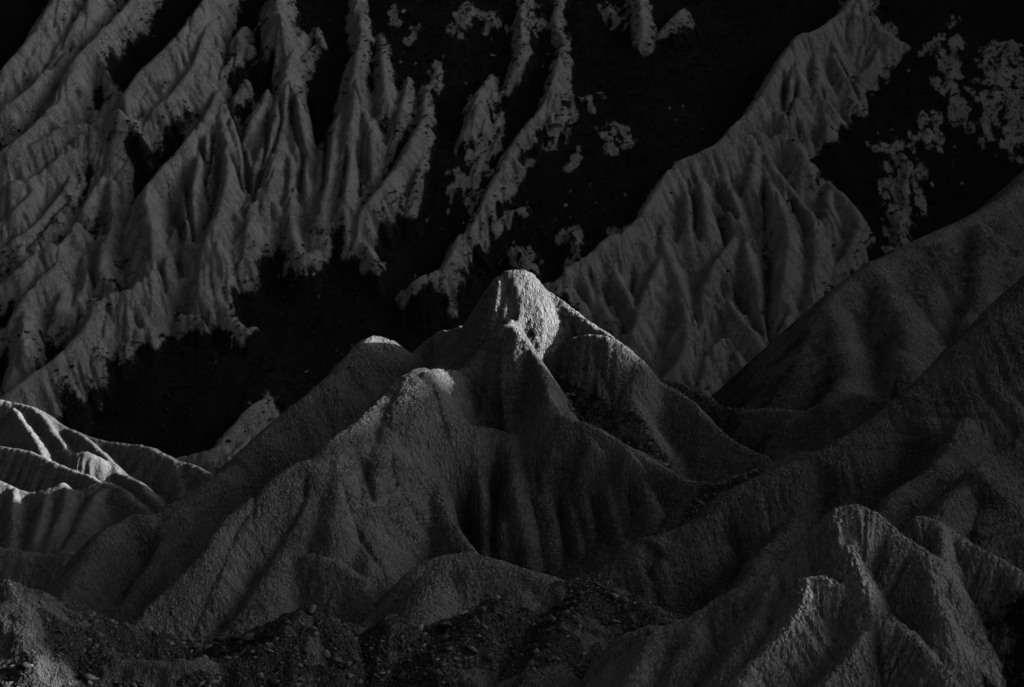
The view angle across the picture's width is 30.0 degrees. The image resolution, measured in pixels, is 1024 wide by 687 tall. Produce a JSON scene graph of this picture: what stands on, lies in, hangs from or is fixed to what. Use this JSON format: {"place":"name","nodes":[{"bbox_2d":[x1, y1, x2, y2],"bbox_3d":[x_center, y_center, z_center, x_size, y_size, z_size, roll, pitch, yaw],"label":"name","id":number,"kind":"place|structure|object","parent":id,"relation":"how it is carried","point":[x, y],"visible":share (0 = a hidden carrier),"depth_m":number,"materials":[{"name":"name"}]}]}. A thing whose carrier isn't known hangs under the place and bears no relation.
{"place":"outdoors","nodes":[
{"label":"outdoors","id":0,"kind":"place"},
{"bbox_2d":[0,400,213,590],"bbox_3d":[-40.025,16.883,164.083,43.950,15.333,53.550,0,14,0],"label":"hill","id":1,"kind":"structure","parent":0,"point":[66,493],"depth_m":166.57,"materials":[{"name":"soil"}]},
{"bbox_2d":[0,579,685,686],"bbox_3d":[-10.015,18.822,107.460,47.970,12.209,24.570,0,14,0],"label":"foreground slope","id":2,"kind":"structure","parent":0,"point":[23,625],"depth_m":106.91,"materials":[{"name":"soil"}]},
{"bbox_2d":[242,633,254,641],"bbox_3d":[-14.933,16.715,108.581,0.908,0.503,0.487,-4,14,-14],"label":"rock","id":3,"kind":"object","parent":2,"relation":"on","point":[247,637],"visible":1,"depth_m":108.40,"materials":[{"name":"grey stone"}]},
{"bbox_2d":[308,604,316,612],"bbox_3d":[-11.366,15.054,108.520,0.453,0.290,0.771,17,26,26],"label":"rock","id":4,"kind":"object","parent":2,"relation":"on","point":[312,609],"visible":1,"depth_m":108.43,"materials":[{"name":"grey stone"}]},
{"bbox_2d":[440,622,452,627],"bbox_3d":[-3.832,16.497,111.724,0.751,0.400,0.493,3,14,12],"label":"rock","id":5,"kind":"object","parent":2,"relation":"on","point":[446,624],"visible":1,"depth_m":111.57,"materials":[{"name":"grey stone"}]},
{"bbox_2d":[458,610,468,615],"bbox_3d":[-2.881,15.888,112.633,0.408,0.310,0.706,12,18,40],"label":"rock","id":6,"kind":"object","parent":2,"relation":"on","point":[460,613],"visible":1,"depth_m":112.45,"materials":[{"name":"stone"}]},
{"bbox_2d":[43,269,771,643],"bbox_3d":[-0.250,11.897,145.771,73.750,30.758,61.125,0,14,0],"label":"butte","id":7,"kind":"object","parent":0,"point":[359,481],"visible":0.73,"depth_m":138.74,"materials":[{"name":"soil"}]},
{"bbox_2d":[0,376,889,686],"bbox_3d":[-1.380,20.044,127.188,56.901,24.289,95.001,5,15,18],"label":"gravel","id":8,"kind":"structure","parent":0,"point":[620,600],"depth_m":108.50,"materials":[{"name":"grey gravel"}]},
{"bbox_2d":[359,552,565,627],"bbox_3d":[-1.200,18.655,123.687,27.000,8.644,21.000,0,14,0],"label":"mound","id":9,"kind":"object","parent":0,"point":[431,591],"visible":0.32,"depth_m":123.90,"materials":[{"name":"soil"}]},
{"bbox_2d":[0,0,1023,473],"bbox_3d":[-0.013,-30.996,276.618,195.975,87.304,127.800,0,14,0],"label":"hillside","id":10,"kind":"structure","parent":0,"point":[668,292],"depth_m":265.46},
{"bbox_2d":[0,0,1023,468],"bbox_3d":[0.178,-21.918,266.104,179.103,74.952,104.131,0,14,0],"label":"scrub","id":11,"kind":"object","parent":10,"relation":"on","point":[482,172],"visible":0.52,"depth_m":271.94,"materials":[{"name":"black plant"}]},
{"bbox_2d":[660,379,890,461],"bbox_3d":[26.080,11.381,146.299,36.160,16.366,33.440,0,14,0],"label":"saddle","id":12,"kind":"object","parent":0,"point":[822,424],"visible":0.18,"depth_m":142.93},
{"bbox_2d":[551,275,1023,617],"bbox_3d":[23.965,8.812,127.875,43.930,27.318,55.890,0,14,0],"label":"ridge","id":13,"kind":"structure","parent":0,"point":[941,438],"depth_m":127.28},
{"bbox_2d":[582,504,1023,686],"bbox_3d":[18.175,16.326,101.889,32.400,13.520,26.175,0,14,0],"label":"knoll","id":14,"kind":"structure","parent":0,"point":[855,595],"depth_m":101.42,"materials":[{"name":"soil"}]},
{"bbox_2d":[711,170,1023,410],"bbox_3d":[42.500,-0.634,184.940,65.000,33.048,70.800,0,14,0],"label":"ridge","id":15,"kind":"structure","parent":0,"point":[892,325],"depth_m":176.12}
]}

